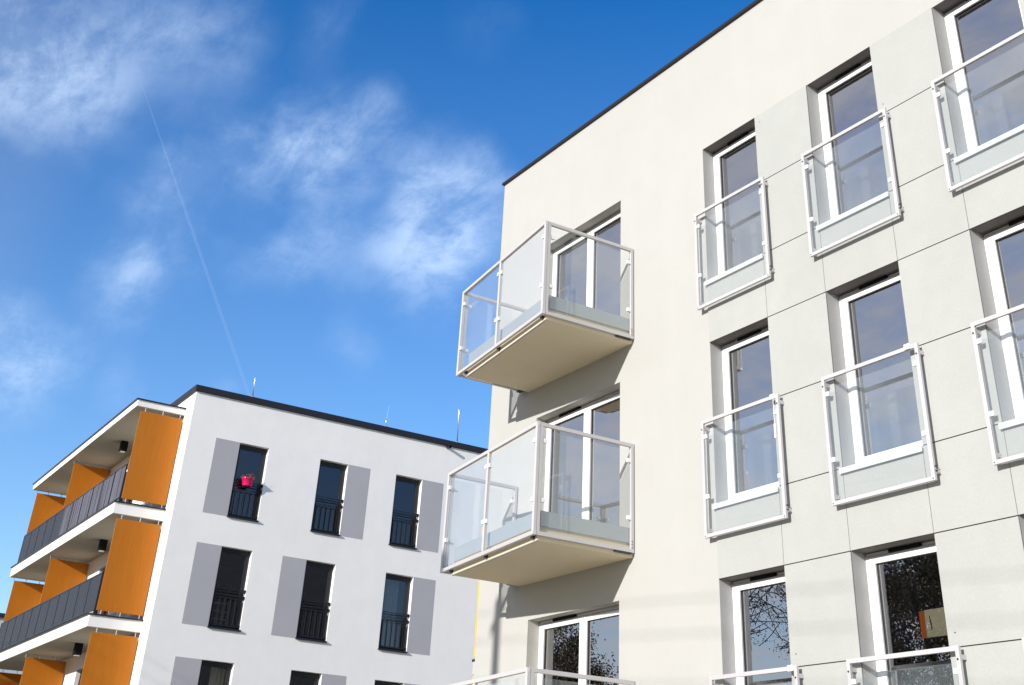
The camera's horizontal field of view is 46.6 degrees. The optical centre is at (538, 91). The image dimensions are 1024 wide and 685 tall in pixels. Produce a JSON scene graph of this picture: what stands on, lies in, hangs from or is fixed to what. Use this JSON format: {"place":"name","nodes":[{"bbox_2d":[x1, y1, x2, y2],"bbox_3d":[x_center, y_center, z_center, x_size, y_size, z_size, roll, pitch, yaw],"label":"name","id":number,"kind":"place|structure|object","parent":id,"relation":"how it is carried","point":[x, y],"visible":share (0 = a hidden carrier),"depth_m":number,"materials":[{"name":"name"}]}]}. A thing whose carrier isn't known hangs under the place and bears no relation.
{"place":"outdoors","nodes":[
{"label":"outdoors","id":0,"kind":"place"},
{"bbox_2d":[0,613,22,673],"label":"apartment building","id":1,"kind":"structure","parent":0,"point":[2,615],"depth_m":53.11,"materials":[{"name":"white paint"}]},
{"bbox_2d":[0,0,754,612],"label":"sky","id":2,"kind":"structure","parent":0,"point":[304,198],"materials":[{"name":"blue"}]},
{"bbox_2d":[440,0,1023,684],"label":"apartment building","id":3,"kind":"structure","parent":0,"point":[746,362],"depth_m":14.07,"materials":[{"name":"grey paint"}]},
{"bbox_2d":[537,606,618,684],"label":"balcony door","id":4,"kind":"structure","parent":3,"relation":"in","point":[587,643],"depth_m":15.48,"materials":[{"name":"white"}]},
{"bbox_2d":[544,391,619,525],"bbox_3d":[0.677,5.354,16.636,0.120,2.000,2.106,21,-37,-26],"label":"balcony door","id":5,"kind":"structure","parent":3,"relation":"in","point":[582,474],"depth_m":16.77,"materials":[{"name":"white plastic"}]},
{"bbox_2d":[552,211,620,315],"bbox_3d":[0.792,2.998,18.145,0.120,2.000,2.106,21,-37,-26],"label":"balcony door","id":6,"kind":"structure","parent":3,"relation":"in","point":[586,271],"depth_m":18.30,"materials":[{"name":"white"}]},
{"bbox_2d":[704,129,763,285],"bbox_3d":[2.614,1.468,15.582,0.310,2.038,1.109,21,-37,-26],"label":"window","id":7,"kind":"structure","parent":3,"relation":"in","point":[738,219],"depth_m":15.73,"materials":[{"name":"white"}]},
{"bbox_2d":[712,327,779,509],"bbox_3d":[2.499,3.824,14.073,0.310,2.038,1.109,21,-37,-26],"label":"window","id":8,"kind":"structure","parent":3,"relation":"in","point":[751,451],"depth_m":14.20,"materials":[{"name":"white"}]},
{"bbox_2d":[732,571,791,684],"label":"window","id":9,"kind":"structure","parent":3,"relation":"in","point":[761,631],"depth_m":12.95,"materials":[{"name":"white"}]},
{"bbox_2d":[816,59,889,230],"bbox_3d":[3.724,0.584,14.116,0.310,2.038,1.109,21,-37,-26],"label":"window","id":10,"kind":"structure","parent":3,"relation":"in","point":[856,176],"depth_m":14.24,"materials":[{"name":"white"}]},
{"bbox_2d":[839,272,923,473],"bbox_3d":[3.609,2.939,12.607,0.310,2.038,1.109,21,-37,-26],"label":"window","id":11,"kind":"structure","parent":3,"relation":"in","point":[882,395],"depth_m":12.71,"materials":[{"name":"white"}]},
{"bbox_2d":[865,540,953,684],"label":"window","id":12,"kind":"structure","parent":3,"relation":"in","point":[906,598],"depth_m":11.42,"materials":[{"name":"white"}]},
{"bbox_2d":[944,0,1023,162],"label":"window","id":13,"kind":"structure","parent":3,"relation":"in","point":[990,89],"depth_m":12.78,"materials":[{"name":"white"}]},
{"bbox_2d":[983,216,1023,429],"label":"window","id":14,"kind":"structure","parent":3,"relation":"in","point":[1004,246],"depth_m":11.62,"materials":[{"name":"white plastic"}]},
{"label":"ground","id":15,"kind":"structure","parent":0,"visible":0},
{"bbox_2d":[0,384,487,684],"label":"apartment building","id":16,"kind":"structure","parent":15,"relation":"on","point":[310,541],"depth_m":33.79,"materials":[{"name":"grey paint"}]},
{"bbox_2d":[72,643,83,655],"bbox_3d":[-12.746,15.456,32.943,0.200,0.312,0.200,21,-37,-26],"label":"ceiling lamp","id":17,"kind":"object","parent":16,"relation":"attached to","point":[77,649],"visible":1,"depth_m":32.87,"materials":[{"name":"black"}]},
{"bbox_2d":[95,569,106,614],"bbox_3d":[-12.706,15.018,35.061,0.080,2.026,2.116,21,-37,-26],"label":"loggia door","id":18,"kind":"structure","parent":16,"relation":"in","point":[104,612],"depth_m":35.80,"materials":[{"name":"black metal"}]},
{"bbox_2d":[97,539,107,551],"bbox_3d":[-12.679,13.225,34.632,0.200,0.312,0.200,21,-37,-26],"label":"ceiling lamp","id":19,"kind":"object","parent":16,"relation":"attached to","point":[102,546],"visible":1,"depth_m":34.56,"materials":[{"name":"black metal"}]},
{"bbox_2d":[118,441,128,452],"bbox_3d":[-12.663,10.859,36.337,0.200,0.312,0.200,21,-37,-26],"label":"ceiling lamp","id":20,"kind":"object","parent":16,"relation":"attached to","point":[123,447],"visible":1,"depth_m":36.27,"materials":[{"name":"black metal"}]},
{"bbox_2d":[120,476,130,502],"bbox_3d":[-12.591,12.662,36.570,0.080,2.026,2.116,21,-37,-26],"label":"loggia door","id":21,"kind":"structure","parent":16,"relation":"in","point":[121,499],"depth_m":37.47,"materials":[{"name":"black metal"}]},
{"bbox_2d":[198,660,231,684],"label":"window","id":22,"kind":"structure","parent":16,"relation":"in","point":[228,666],"depth_m":30.99,"materials":[{"name":"black metal"}]},
{"bbox_2d":[208,667,226,684],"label":"curtain","id":23,"kind":"object","parent":16,"relation":"hanging from","point":[217,676],"visible":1,"depth_m":31.13,"materials":[{"name":"grey fabric"}]},
{"bbox_2d":[211,602,228,624],"bbox_3d":[-8.867,14.360,32.437,0.650,0.800,0.320,21,-37,-26],"label":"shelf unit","id":24,"kind":"object","parent":16,"relation":"in","point":[224,613],"visible":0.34,"depth_m":32.54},
{"bbox_2d":[207,547,249,631],"bbox_3d":[-8.288,13.357,31.939,0.917,2.043,0.295,21,-37,-26],"label":"window","id":25,"kind":"structure","parent":16,"relation":"in","point":[241,592],"depth_m":31.88,"materials":[{"name":"black glass"}]},
{"bbox_2d":[227,444,266,521],"bbox_3d":[-8.173,11.001,33.448,0.917,2.043,0.295,21,-37,-26],"label":"window","id":26,"kind":"structure","parent":16,"relation":"in","point":[242,447],"depth_m":33.41,"materials":[{"name":"black metal"}]},
{"bbox_2d":[240,473,255,487],"bbox_3d":[-8.139,10.898,33.376,0.448,0.362,0.438,21,-37,-26],"label":"flower pot","id":27,"kind":"object","parent":16,"relation":"hanging from","point":[248,480],"visible":1,"depth_m":33.25,"materials":[{"name":"pink plastic"}]},
{"bbox_2d":[289,671,318,684],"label":"window","id":28,"kind":"structure","parent":16,"relation":"in","point":[314,676],"depth_m":32.11,"materials":[{"name":"black metal"}]},
{"bbox_2d":[295,561,332,642],"bbox_3d":[-6.205,14.159,33.033,0.917,2.043,0.295,21,-37,-26],"label":"window","id":29,"kind":"structure","parent":16,"relation":"in","point":[329,567],"depth_m":32.97,"materials":[{"name":"black metal"}]},
{"bbox_2d":[310,460,345,535],"bbox_3d":[-6.090,11.803,34.541,0.917,2.043,0.295,21,-37,-26],"label":"window","id":30,"kind":"structure","parent":16,"relation":"in","point":[322,463],"depth_m":34.48,"materials":[{"name":"black metal"}]},
{"bbox_2d":[374,680,400,684],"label":"window","id":31,"kind":"structure","parent":16,"relation":"in","point":[376,682],"depth_m":33.17,"materials":[{"name":"black metal"}]},
{"bbox_2d":[380,579,398,646],"bbox_3d":[-4.384,15.048,34.331,0.618,1.952,0.060,21,-37,-26],"label":"curtain","id":32,"kind":"object","parent":16,"relation":"hanging from","point":[391,595],"visible":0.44,"depth_m":34.44,"materials":[{"name":"fabric"}]},
{"bbox_2d":[378,574,409,652],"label":"window","id":33,"kind":"structure","parent":16,"relation":"in","point":[388,576],"depth_m":34.05,"materials":[{"name":"black metal"}]},
{"bbox_2d":[389,476,419,549],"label":"window","id":34,"kind":"structure","parent":16,"relation":"in","point":[402,479],"depth_m":35.59,"materials":[{"name":"black metal"}]},
{"bbox_2d":[457,409,459,441],"bbox_3d":[-2.540,10.660,37.930,0.100,1.138,0.100,21,-37,-26],"label":"lightning rod","id":35,"kind":"object","parent":16,"relation":"on","point":[458,424],"visible":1,"depth_m":37.91,"materials":[{"name":"silver metal"}]}
]}

